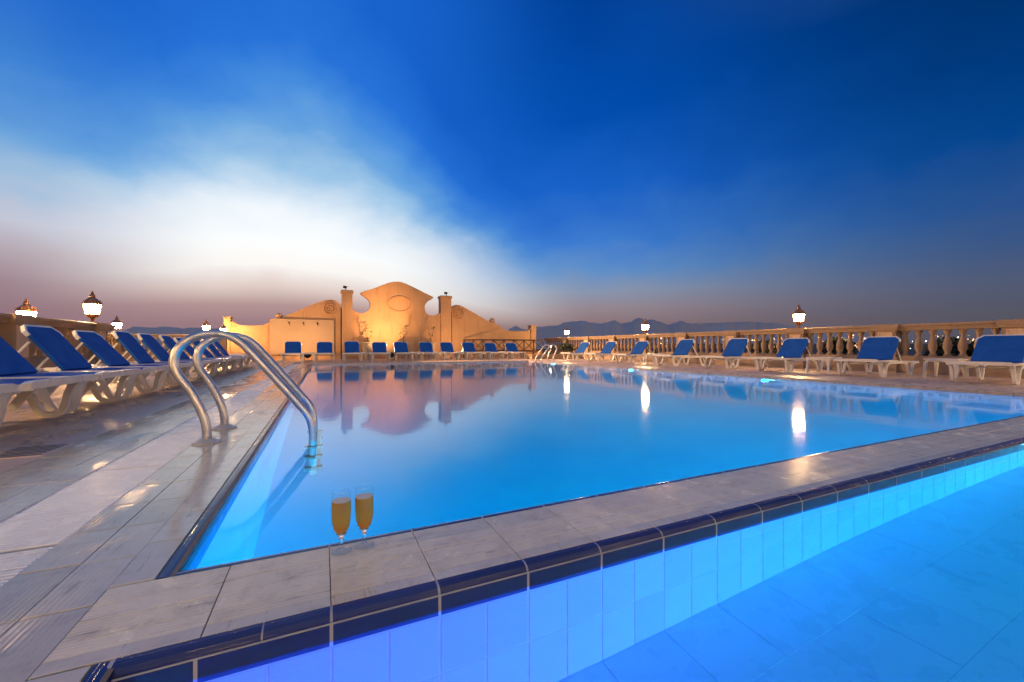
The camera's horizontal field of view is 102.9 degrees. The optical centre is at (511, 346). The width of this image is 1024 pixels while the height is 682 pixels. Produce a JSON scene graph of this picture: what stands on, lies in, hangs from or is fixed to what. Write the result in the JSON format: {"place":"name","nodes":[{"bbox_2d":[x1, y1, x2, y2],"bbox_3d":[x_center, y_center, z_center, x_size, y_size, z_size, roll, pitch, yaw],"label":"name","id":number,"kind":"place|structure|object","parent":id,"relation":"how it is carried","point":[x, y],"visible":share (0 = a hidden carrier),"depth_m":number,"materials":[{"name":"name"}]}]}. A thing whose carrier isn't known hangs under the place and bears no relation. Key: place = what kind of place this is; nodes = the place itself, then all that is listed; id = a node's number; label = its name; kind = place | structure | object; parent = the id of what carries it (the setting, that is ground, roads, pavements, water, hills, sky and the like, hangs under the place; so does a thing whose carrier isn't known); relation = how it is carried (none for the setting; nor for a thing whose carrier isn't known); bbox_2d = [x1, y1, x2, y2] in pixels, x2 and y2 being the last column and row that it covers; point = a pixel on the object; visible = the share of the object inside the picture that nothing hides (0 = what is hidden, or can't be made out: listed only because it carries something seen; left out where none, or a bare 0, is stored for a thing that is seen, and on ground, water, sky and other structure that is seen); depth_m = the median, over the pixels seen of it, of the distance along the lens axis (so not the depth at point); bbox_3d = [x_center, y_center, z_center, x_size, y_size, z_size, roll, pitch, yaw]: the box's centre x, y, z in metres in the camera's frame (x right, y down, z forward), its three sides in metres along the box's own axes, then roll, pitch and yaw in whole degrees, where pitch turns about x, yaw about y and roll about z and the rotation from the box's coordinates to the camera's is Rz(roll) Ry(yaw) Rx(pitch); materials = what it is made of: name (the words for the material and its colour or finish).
{"place":"outdoors","nodes":[
{"label":"outdoors","id":0,"kind":"place"},
{"bbox_2d":[0,384,17,393],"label":"sun lounger","id":1,"kind":"object","parent":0,"point":[8,388],"visible":1,"depth_m":2.86,"materials":[{"name":"white plastic"}]},
{"bbox_2d":[0,443,73,458],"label":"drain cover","id":2,"kind":"object","parent":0,"point":[28,451],"visible":1,"depth_m":2.52,"materials":[{"name":"metal"}]},
{"bbox_2d":[67,333,113,346],"bbox_3d":[-15.232,0.036,13.392,0.450,1.228,9.100,0,0,-25],"label":"balustrade","id":3,"kind":"object","parent":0,"point":[110,336],"visible":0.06,"depth_m":17.12,"materials":[{"name":"stone"}]},
{"bbox_2d":[108,326,220,348],"bbox_3d":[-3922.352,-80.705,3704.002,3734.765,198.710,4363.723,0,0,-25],"label":"hills","id":4,"kind":"structure","parent":0,"point":[156,330],"depth_m":3404.18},
{"bbox_2d":[223,282,536,359],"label":"ornamental wall","id":5,"kind":"structure","parent":0,"point":[395,308],"depth_m":22.56,"materials":[{"name":"paint"}]},
{"bbox_2d":[0,0,1023,343],"label":"sky","id":6,"kind":"structure","parent":0,"point":[175,163],"materials":[{"name":"blue"}]},
{"bbox_2d":[508,318,827,348],"bbox_3d":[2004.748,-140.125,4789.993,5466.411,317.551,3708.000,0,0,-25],"label":"mountain ridge","id":7,"kind":"structure","parent":0,"point":[586,328],"depth_m":3819.99,"materials":[{"name":"grey stone"}]},
{"bbox_2d":[537,344,954,355],"bbox_3d":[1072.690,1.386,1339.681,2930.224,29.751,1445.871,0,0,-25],"label":"town hillside","id":8,"kind":"structure","parent":0,"point":[911,351],"depth_m":630.04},
{"bbox_2d":[692,322,867,343],"bbox_3d":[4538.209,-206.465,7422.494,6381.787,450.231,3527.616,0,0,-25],"label":"distant ridge","id":9,"kind":"structure","parent":0,"point":[750,326],"depth_m":6813.81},
{"label":"ground","id":10,"kind":"structure","parent":0,"visible":0},
{"bbox_2d":[0,357,1023,681],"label":"deck","id":11,"kind":"structure","parent":10,"relation":"on","point":[154,525],"depth_m":2.08,"materials":[{"name":"tile"}]},
{"bbox_2d":[0,374,94,426],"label":"sun lounger","id":12,"kind":"object","parent":11,"relation":"on","point":[27,388],"visible":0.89,"depth_m":3.63,"materials":[{"name":"white plastic"}]},
{"bbox_2d":[0,313,115,371],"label":"balustrade","id":13,"kind":"object","parent":11,"relation":"on","point":[13,336],"visible":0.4,"depth_m":7.88,"materials":[{"name":"stone"}]},
{"bbox_2d":[82,291,102,322],"bbox_3d":[-10.135,-0.969,9.855,0.369,0.780,0.344,0,0,-26],"label":"lantern","id":14,"kind":"object","parent":13,"relation":"on","point":[92,305],"visible":0.98,"depth_m":9.79,"materials":[{"name":"white glass"}]},
{"bbox_2d":[0,337,140,413],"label":"sun lounger","id":15,"kind":"object","parent":11,"relation":"on","point":[14,363],"visible":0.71,"depth_m":4.23,"materials":[{"name":"white plastic"}]},
{"bbox_2d":[15,324,169,399],"bbox_3d":[-5.599,0.194,5.113,1.916,0.917,0.971,0,0,-25],"label":"sun lounger","id":16,"kind":"object","parent":11,"relation":"on","point":[57,349],"visible":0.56,"depth_m":5.04,"materials":[{"name":"blue fabric"}]},
{"bbox_2d":[37,330,192,394],"bbox_3d":[-6.051,0.206,6.132,1.915,0.893,0.971,0,0,-24],"label":"sun lounger","id":17,"kind":"object","parent":11,"relation":"on","point":[102,349],"visible":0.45,"depth_m":6.04,"materials":[{"name":"blue fabric"}]},
{"bbox_2d":[49,330,211,382],"bbox_3d":[-6.518,0.189,7.116,1.916,0.928,0.971,0,0,-25],"label":"sun lounger","id":18,"kind":"object","parent":11,"relation":"on","point":[132,346],"visible":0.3,"depth_m":7.05,"materials":[{"name":"blue plastic"}]},
{"bbox_2d":[0,364,299,587],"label":"overflow grating","id":19,"kind":"object","parent":11,"relation":"on","point":[32,534],"visible":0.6,"depth_m":1.78,"materials":[{"name":"plastic"}]},
{"bbox_2d":[91,333,223,381],"bbox_3d":[-7.009,0.194,8.123,1.915,0.918,0.971,0,0,-24],"label":"sun lounger","id":20,"kind":"object","parent":11,"relation":"on","point":[156,348],"visible":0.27,"depth_m":8.04,"materials":[{"name":"blue plastic"}]},
{"bbox_2d":[109,334,219,361],"bbox_3d":[-15.648,0.036,18.488,4.075,1.228,0.450,0,0,-25],"label":"balustrade","id":21,"kind":"object","parent":11,"relation":"on","point":[120,349],"visible":0.14,"depth_m":18.15,"materials":[{"name":"stone"}]},
{"bbox_2d":[111,316,122,330],"bbox_3d":[-17.093,-0.969,17.654,0.369,0.780,0.344,0,0,-38],"label":"lantern","id":22,"kind":"object","parent":21,"relation":"on","point":[117,322],"visible":0.75,"depth_m":17.59,"materials":[{"name":"white glass"}]},
{"bbox_2d":[202,320,209,329],"bbox_3d":[-14.316,-0.938,19.104,0.316,0.718,0.339,0,0,31],"label":"lantern","id":23,"kind":"object","parent":21,"relation":"on","point":[206,325],"visible":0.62,"depth_m":19.03,"materials":[{"name":"white glass"}]},
{"bbox_2d":[129,335,233,375],"bbox_3d":[-7.452,0.195,9.116,1.916,0.915,0.971,0,0,-25],"label":"sun lounger","id":24,"kind":"object","parent":11,"relation":"on","point":[169,341],"visible":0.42,"depth_m":9.14,"materials":[{"name":"blue plastic"}]},
{"bbox_2d":[152,337,241,372],"bbox_3d":[-7.927,0.209,10.123,1.916,0.888,0.971,0,0,-25],"label":"sun lounger","id":25,"kind":"object","parent":11,"relation":"on","point":[189,349],"visible":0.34,"depth_m":10.15,"materials":[{"name":"white plastic"}]},
{"bbox_2d":[154,340,248,370],"bbox_3d":[-8.378,0.200,11.127,1.915,0.906,0.971,0,0,-25],"label":"sun lounger","id":26,"kind":"object","parent":11,"relation":"on","point":[207,353],"visible":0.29,"depth_m":11.07,"materials":[{"name":"white plastic"}]},
{"bbox_2d":[190,338,249,367],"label":"sun lounger","id":27,"kind":"object","parent":11,"relation":"on","point":[214,350],"visible":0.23,"depth_m":12.23,"materials":[{"name":"white plastic"}]},
{"bbox_2d":[190,341,253,366],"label":"sun lounger","id":28,"kind":"object","parent":11,"relation":"on","point":[222,350],"visible":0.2,"depth_m":13.14,"materials":[{"name":"white plastic"}]},
{"bbox_2d":[220,339,226,355],"bbox_3d":[-13.266,0.081,18.764,0.320,1.139,0.320,0,0,-25],"label":"lantern post","id":29,"kind":"object","parent":11,"relation":"on","point":[223,343],"visible":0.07,"depth_m":18.66,"materials":[{"name":"stone"}]},
{"bbox_2d":[220,323,226,330],"bbox_3d":[-13.266,-0.794,18.764,0.268,0.608,0.288,0,0,9],"label":"lantern","id":30,"kind":"object","parent":29,"relation":"on","point":[223,327],"visible":0.56,"depth_m":18.70,"materials":[{"name":"white glass"}]},
{"bbox_2d":[230,353,246,363],"bbox_3d":[-10.275,0.450,15.300,0.536,0.400,0.536,0,0,-28],"label":"side table","id":31,"kind":"object","parent":11,"relation":"on","point":[239,354],"visible":0.33,"depth_m":15.38,"materials":[{"name":"white plastic"}]},
{"bbox_2d":[169,330,317,445],"bbox_3d":[-1.953,0.716,3.118,0.916,1.668,0.710,0,0,-25],"label":"pool ladder","id":32,"kind":"object","parent":11,"relation":"attached to","point":[258,355],"visible":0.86,"depth_m":2.94,"materials":[{"name":"metal"}]},
{"bbox_2d":[281,341,302,361],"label":"sun lounger","id":33,"kind":"object","parent":11,"relation":"on","point":[292,348],"visible":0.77,"depth_m":18.19,"materials":[{"name":"blue fabric"}]},
{"bbox_2d":[304,354,311,360],"bbox_3d":[-9.252,0.456,18.474,0.340,0.388,0.278,0,0,-45],"label":"ground floodlight","id":34,"kind":"object","parent":11,"relation":"on","point":[307,355],"visible":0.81,"depth_m":18.39,"materials":[{"name":"black plastic"}]},
{"bbox_2d":[302,353,315,361],"bbox_3d":[-8.853,0.450,17.776,0.536,0.400,0.536,0,0,-25],"label":"side table","id":35,"kind":"object","parent":11,"relation":"on","point":[308,353],"visible":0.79,"depth_m":17.59,"materials":[{"name":"white plastic"}]},
{"bbox_2d":[314,342,334,361],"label":"sun lounger","id":36,"kind":"object","parent":11,"relation":"on","point":[324,348],"visible":0.92,"depth_m":18.68,"materials":[{"name":"blue fabric"}]},
{"bbox_2d":[342,341,362,360],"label":"sun lounger","id":37,"kind":"object","parent":11,"relation":"on","point":[351,347],"visible":0.94,"depth_m":19.12,"materials":[{"name":"blue fabric"}]},
{"bbox_2d":[361,324,372,358],"bbox_3d":[-7.609,-0.288,21.546,0.644,1.876,0.630,0,0,-25],"label":"potted plant","id":38,"kind":"object","parent":11,"relation":"on","point":[367,346],"visible":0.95,"depth_m":21.37,"materials":[{"name":"beige plant"}]},
{"bbox_2d":[361,352,372,360],"bbox_3d":[-6.729,0.450,18.924,0.536,0.400,0.536,0,0,-20],"label":"side table","id":39,"kind":"object","parent":11,"relation":"on","point":[368,353],"visible":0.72,"depth_m":18.72,"materials":[{"name":"white plastic"}]},
{"bbox_2d":[370,342,390,360],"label":"sun lounger","id":40,"kind":"object","parent":11,"relation":"on","point":[379,348],"visible":0.91,"depth_m":19.70,"materials":[{"name":"blue fabric"}]},
{"bbox_2d":[390,342,413,360],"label":"sun lounger","id":41,"kind":"object","parent":11,"relation":"on","point":[400,348],"visible":0.91,"depth_m":20.09,"materials":[{"name":"blue fabric"}]},
{"bbox_2d":[399,325,408,358],"bbox_3d":[-5.958,-0.278,22.311,0.663,1.856,0.630,0,0,-25],"label":"potted plant","id":42,"kind":"object","parent":11,"relation":"on","point":[402,356],"visible":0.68,"depth_m":22.20,"materials":[{"name":"brown plant"}]},
{"bbox_2d":[414,342,439,359],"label":"sun lounger","id":43,"kind":"object","parent":11,"relation":"on","point":[426,348],"visible":0.92,"depth_m":20.62,"materials":[{"name":"blue fabric"}]},
{"bbox_2d":[427,327,436,357],"bbox_3d":[-4.562,-0.247,22.956,0.640,1.795,0.630,0,0,-25],"label":"potted plant","id":44,"kind":"object","parent":11,"relation":"on","point":[434,345],"visible":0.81,"depth_m":22.84,"materials":[{"name":"beige plant"}]},
{"bbox_2d":[437,342,460,359],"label":"sun lounger","id":45,"kind":"object","parent":11,"relation":"on","point":[446,348],"visible":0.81,"depth_m":21.06,"materials":[{"name":"blue fabric"}]},
{"bbox_2d":[459,342,481,359],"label":"sun lounger","id":46,"kind":"object","parent":11,"relation":"on","point":[468,347],"visible":0.88,"depth_m":21.63,"materials":[{"name":"blue fabric"}]},
{"bbox_2d":[479,343,504,358],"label":"sun lounger","id":47,"kind":"object","parent":11,"relation":"on","point":[491,348],"visible":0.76,"depth_m":22.09,"materials":[{"name":"blue fabric"}]},
{"bbox_2d":[463,339,543,357],"bbox_3d":[-0.372,0.100,24.203,4.954,1.100,0.979,0,0,-12],"label":"wooden railing","id":48,"kind":"object","parent":11,"relation":"on","point":[503,341],"visible":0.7,"depth_m":24.10,"materials":[{"name":"brown wood"}]},
{"bbox_2d":[499,351,510,358],"bbox_3d":[-0.339,0.450,21.880,0.536,0.400,0.536,0,0,-29],"label":"side table","id":49,"kind":"object","parent":11,"relation":"on","point":[507,352],"visible":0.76,"depth_m":21.99,"materials":[{"name":"white plastic"}]},
{"bbox_2d":[502,343,525,358],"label":"sun lounger","id":50,"kind":"object","parent":11,"relation":"on","point":[512,348],"visible":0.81,"depth_m":22.56,"materials":[{"name":"blue fabric"}]},
{"bbox_2d":[28,415,1023,680],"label":"coping","id":51,"kind":"object","parent":11,"relation":"on","point":[158,623],"visible":1,"depth_m":1.25,"materials":[{"name":"tile"}]},
{"bbox_2d":[331,487,351,555],"bbox_3d":[-0.543,0.553,1.297,0.062,0.193,0.062,0,0,-42],"label":"champagne glass","id":52,"kind":"object","parent":51,"relation":"on","point":[341,512],"visible":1,"depth_m":1.28,"materials":[{"name":"beige"}]},
{"bbox_2d":[354,483,373,549],"bbox_3d":[-0.483,0.553,1.335,0.062,0.193,0.062,0,0,2],"label":"champagne glass","id":53,"kind":"object","parent":51,"relation":"on","point":[364,504],"visible":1,"depth_m":1.32,"materials":[{"name":"beige"}]},
{"bbox_2d":[510,351,542,357],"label":"wall","id":54,"kind":"structure","parent":11,"relation":"on","point":[527,353],"depth_m":24.71,"materials":[{"name":"paint"}]},
{"bbox_2d":[535,344,556,361],"bbox_3d":[1.536,0.716,18.704,0.916,1.668,0.710,0,0,-25],"label":"pool ladder","id":55,"kind":"object","parent":11,"relation":"attached to","point":[546,351],"visible":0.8,"depth_m":18.61,"materials":[{"name":"metal"}]},
{"bbox_2d":[528,354,575,358],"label":"kerb","id":56,"kind":"structure","parent":11,"relation":"on","point":[550,356],"depth_m":21.91,"materials":[{"name":"stone"}]},
{"bbox_2d":[559,342,574,351],"bbox_3d":[3.112,0.185,23.172,0.894,0.935,0.914,0,0,-25],"label":"bush","id":57,"kind":"object","parent":11,"relation":"on","point":[568,347],"visible":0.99,"depth_m":22.98,"materials":[{"name":"green plant"}]},
{"bbox_2d":[111,443,1023,681],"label":"pool","id":58,"kind":"structure","parent":11,"relation":"in","point":[213,664],"depth_m":1.14,"materials":[{"name":"tile"}]},
{"bbox_2d":[188,450,1023,681],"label":"shallow water","id":59,"kind":"structure","parent":58,"relation":"in","point":[920,580],"depth_m":1.09,"materials":[{"name":"blue liquid"}]},
{"bbox_2d":[561,342,597,360],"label":"sun lounger","id":60,"kind":"object","parent":11,"relation":"on","point":[582,348],"visible":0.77,"depth_m":19.76,"materials":[{"name":"white plastic"}]},
{"bbox_2d":[178,365,1002,662],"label":"pool","id":61,"kind":"structure","parent":11,"relation":"in","point":[186,566],"depth_m":1.70,"materials":[{"name":"blue tile"}]},
{"bbox_2d":[188,361,1023,569],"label":"water","id":62,"kind":"structure","parent":61,"relation":"in","point":[417,445],"depth_m":3.24,"materials":[{"name":"blue liquid"}]},
{"bbox_2d":[584,341,625,361],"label":"sun lounger","id":63,"kind":"object","parent":11,"relation":"on","point":[609,346],"visible":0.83,"depth_m":18.00,"materials":[{"name":"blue plastic"}]},
{"bbox_2d":[613,341,659,363],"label":"sun lounger","id":64,"kind":"object","parent":11,"relation":"on","point":[639,348],"visible":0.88,"depth_m":16.27,"materials":[{"name":"blue plastic"}]},
{"bbox_2d":[645,353,666,364],"bbox_3d":[5.384,0.450,15.273,0.536,0.400,0.536,0,0,-29],"label":"side table","id":65,"kind":"object","parent":11,"relation":"on","point":[655,360],"visible":0.56,"depth_m":15.35,"materials":[{"name":"white plastic"}]},
{"bbox_2d":[653,339,706,365],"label":"sun lounger","id":66,"kind":"object","parent":11,"relation":"on","point":[683,348],"visible":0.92,"depth_m":14.20,"materials":[{"name":"blue plastic"}]},
{"bbox_2d":[700,338,762,368],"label":"sun lounger","id":67,"kind":"object","parent":11,"relation":"on","point":[734,348],"visible":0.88,"depth_m":12.39,"materials":[{"name":"blue plastic"}]},
{"bbox_2d":[747,339,782,353],"bbox_3d":[8.836,0.158,14.445,0.992,0.988,1.402,0,0,-25],"label":"bush","id":68,"kind":"object","parent":11,"relation":"on","point":[767,350],"visible":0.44,"depth_m":14.25,"materials":[{"name":"green plant"}]},
{"bbox_2d":[544,319,1023,377],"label":"balustrade","id":69,"kind":"object","parent":11,"relation":"on","point":[1011,326],"visible":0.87,"depth_m":11.74,"materials":[{"name":"stone"}]},
{"bbox_2d":[641,318,648,333],"bbox_3d":[6.066,-0.950,18.563,0.350,0.741,0.327,0,0,-29],"label":"lantern","id":70,"kind":"object","parent":69,"relation":"on","point":[645,325],"visible":0.97,"depth_m":18.48,"materials":[{"name":"white glass"}]},
{"bbox_2d":[792,304,804,327],"bbox_3d":[8.837,-0.950,12.573,0.327,0.741,0.350,0,0,25],"label":"lantern","id":71,"kind":"object","parent":69,"relation":"on","point":[798,313],"visible":1,"depth_m":12.49,"materials":[{"name":"white glass"}]},
{"bbox_2d":[752,338,825,371],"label":"sun lounger","id":72,"kind":"object","parent":11,"relation":"on","point":[793,349],"visible":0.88,"depth_m":10.92,"materials":[{"name":"blue plastic"}]},
{"bbox_2d":[805,357,841,373],"bbox_3d":[7.687,0.450,10.058,0.536,0.400,0.536,0,0,-23],"label":"side table","id":73,"kind":"object","parent":11,"relation":"on","point":[820,359],"visible":0.77,"depth_m":9.93,"materials":[{"name":"white plastic"}]},
{"bbox_2d":[813,334,869,354],"bbox_3d":[9.765,0.108,12.165,1.026,1.089,1.413,0,0,-25],"label":"bush","id":74,"kind":"object","parent":11,"relation":"on","point":[834,350],"visible":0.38,"depth_m":12.09,"materials":[{"name":"green plant"}]},
{"bbox_2d":[833,336,918,377],"bbox_3d":[8.316,0.205,9.307,1.916,0.895,0.821,0,0,-26],"label":"sun lounger","id":75,"kind":"object","parent":11,"relation":"on","point":[877,350],"visible":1,"depth_m":9.24,"materials":[{"name":"blue fabric"}]},
{"bbox_2d":[922,358,968,377],"bbox_3d":[9.211,0.450,8.669,0.536,0.400,0.536,0,0,-23],"label":"side table","id":76,"kind":"object","parent":11,"relation":"on","point":[936,361],"visible":0.74,"depth_m":8.76,"materials":[{"name":"white plastic"}]},
{"bbox_2d":[923,334,970,355],"bbox_3d":[10.818,0.164,10.008,1.026,0.977,1.413,0,0,-25],"label":"bush","id":77,"kind":"object","parent":11,"relation":"on","point":[940,350],"visible":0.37,"depth_m":10.01,"materials":[{"name":"green plant"}]},
{"bbox_2d":[956,340,973,356],"bbox_3d":[11.025,0.237,9.443,1.026,0.832,1.413,0,0,-25],"label":"bush","id":78,"kind":"object","parent":11,"relation":"on","point":[971,346],"visible":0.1,"depth_m":9.59,"materials":[{"name":"green plant"}]},
{"bbox_2d":[945,334,1023,384],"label":"sun lounger","id":79,"kind":"object","parent":11,"relation":"on","point":[1002,350],"visible":1,"depth_m":7.60,"materials":[{"name":"blue fabric"}]},
{"bbox_3d":[-11.882,0.036,9.653,2.900,1.228,0.450,0,0,-25],"label":"balustrade","id":80,"kind":"object","parent":11,"relation":"on","visible":0},
{"bbox_2d":[14,298,37,316],"bbox_3d":[-11.628,-0.790,9.770,0.344,0.780,0.369,0,0,40],"label":"lantern","id":81,"kind":"object","parent":80,"relation":"on","point":[26,308],"visible":0.57,"depth_m":9.71,"materials":[{"name":"white glass"}]}
]}

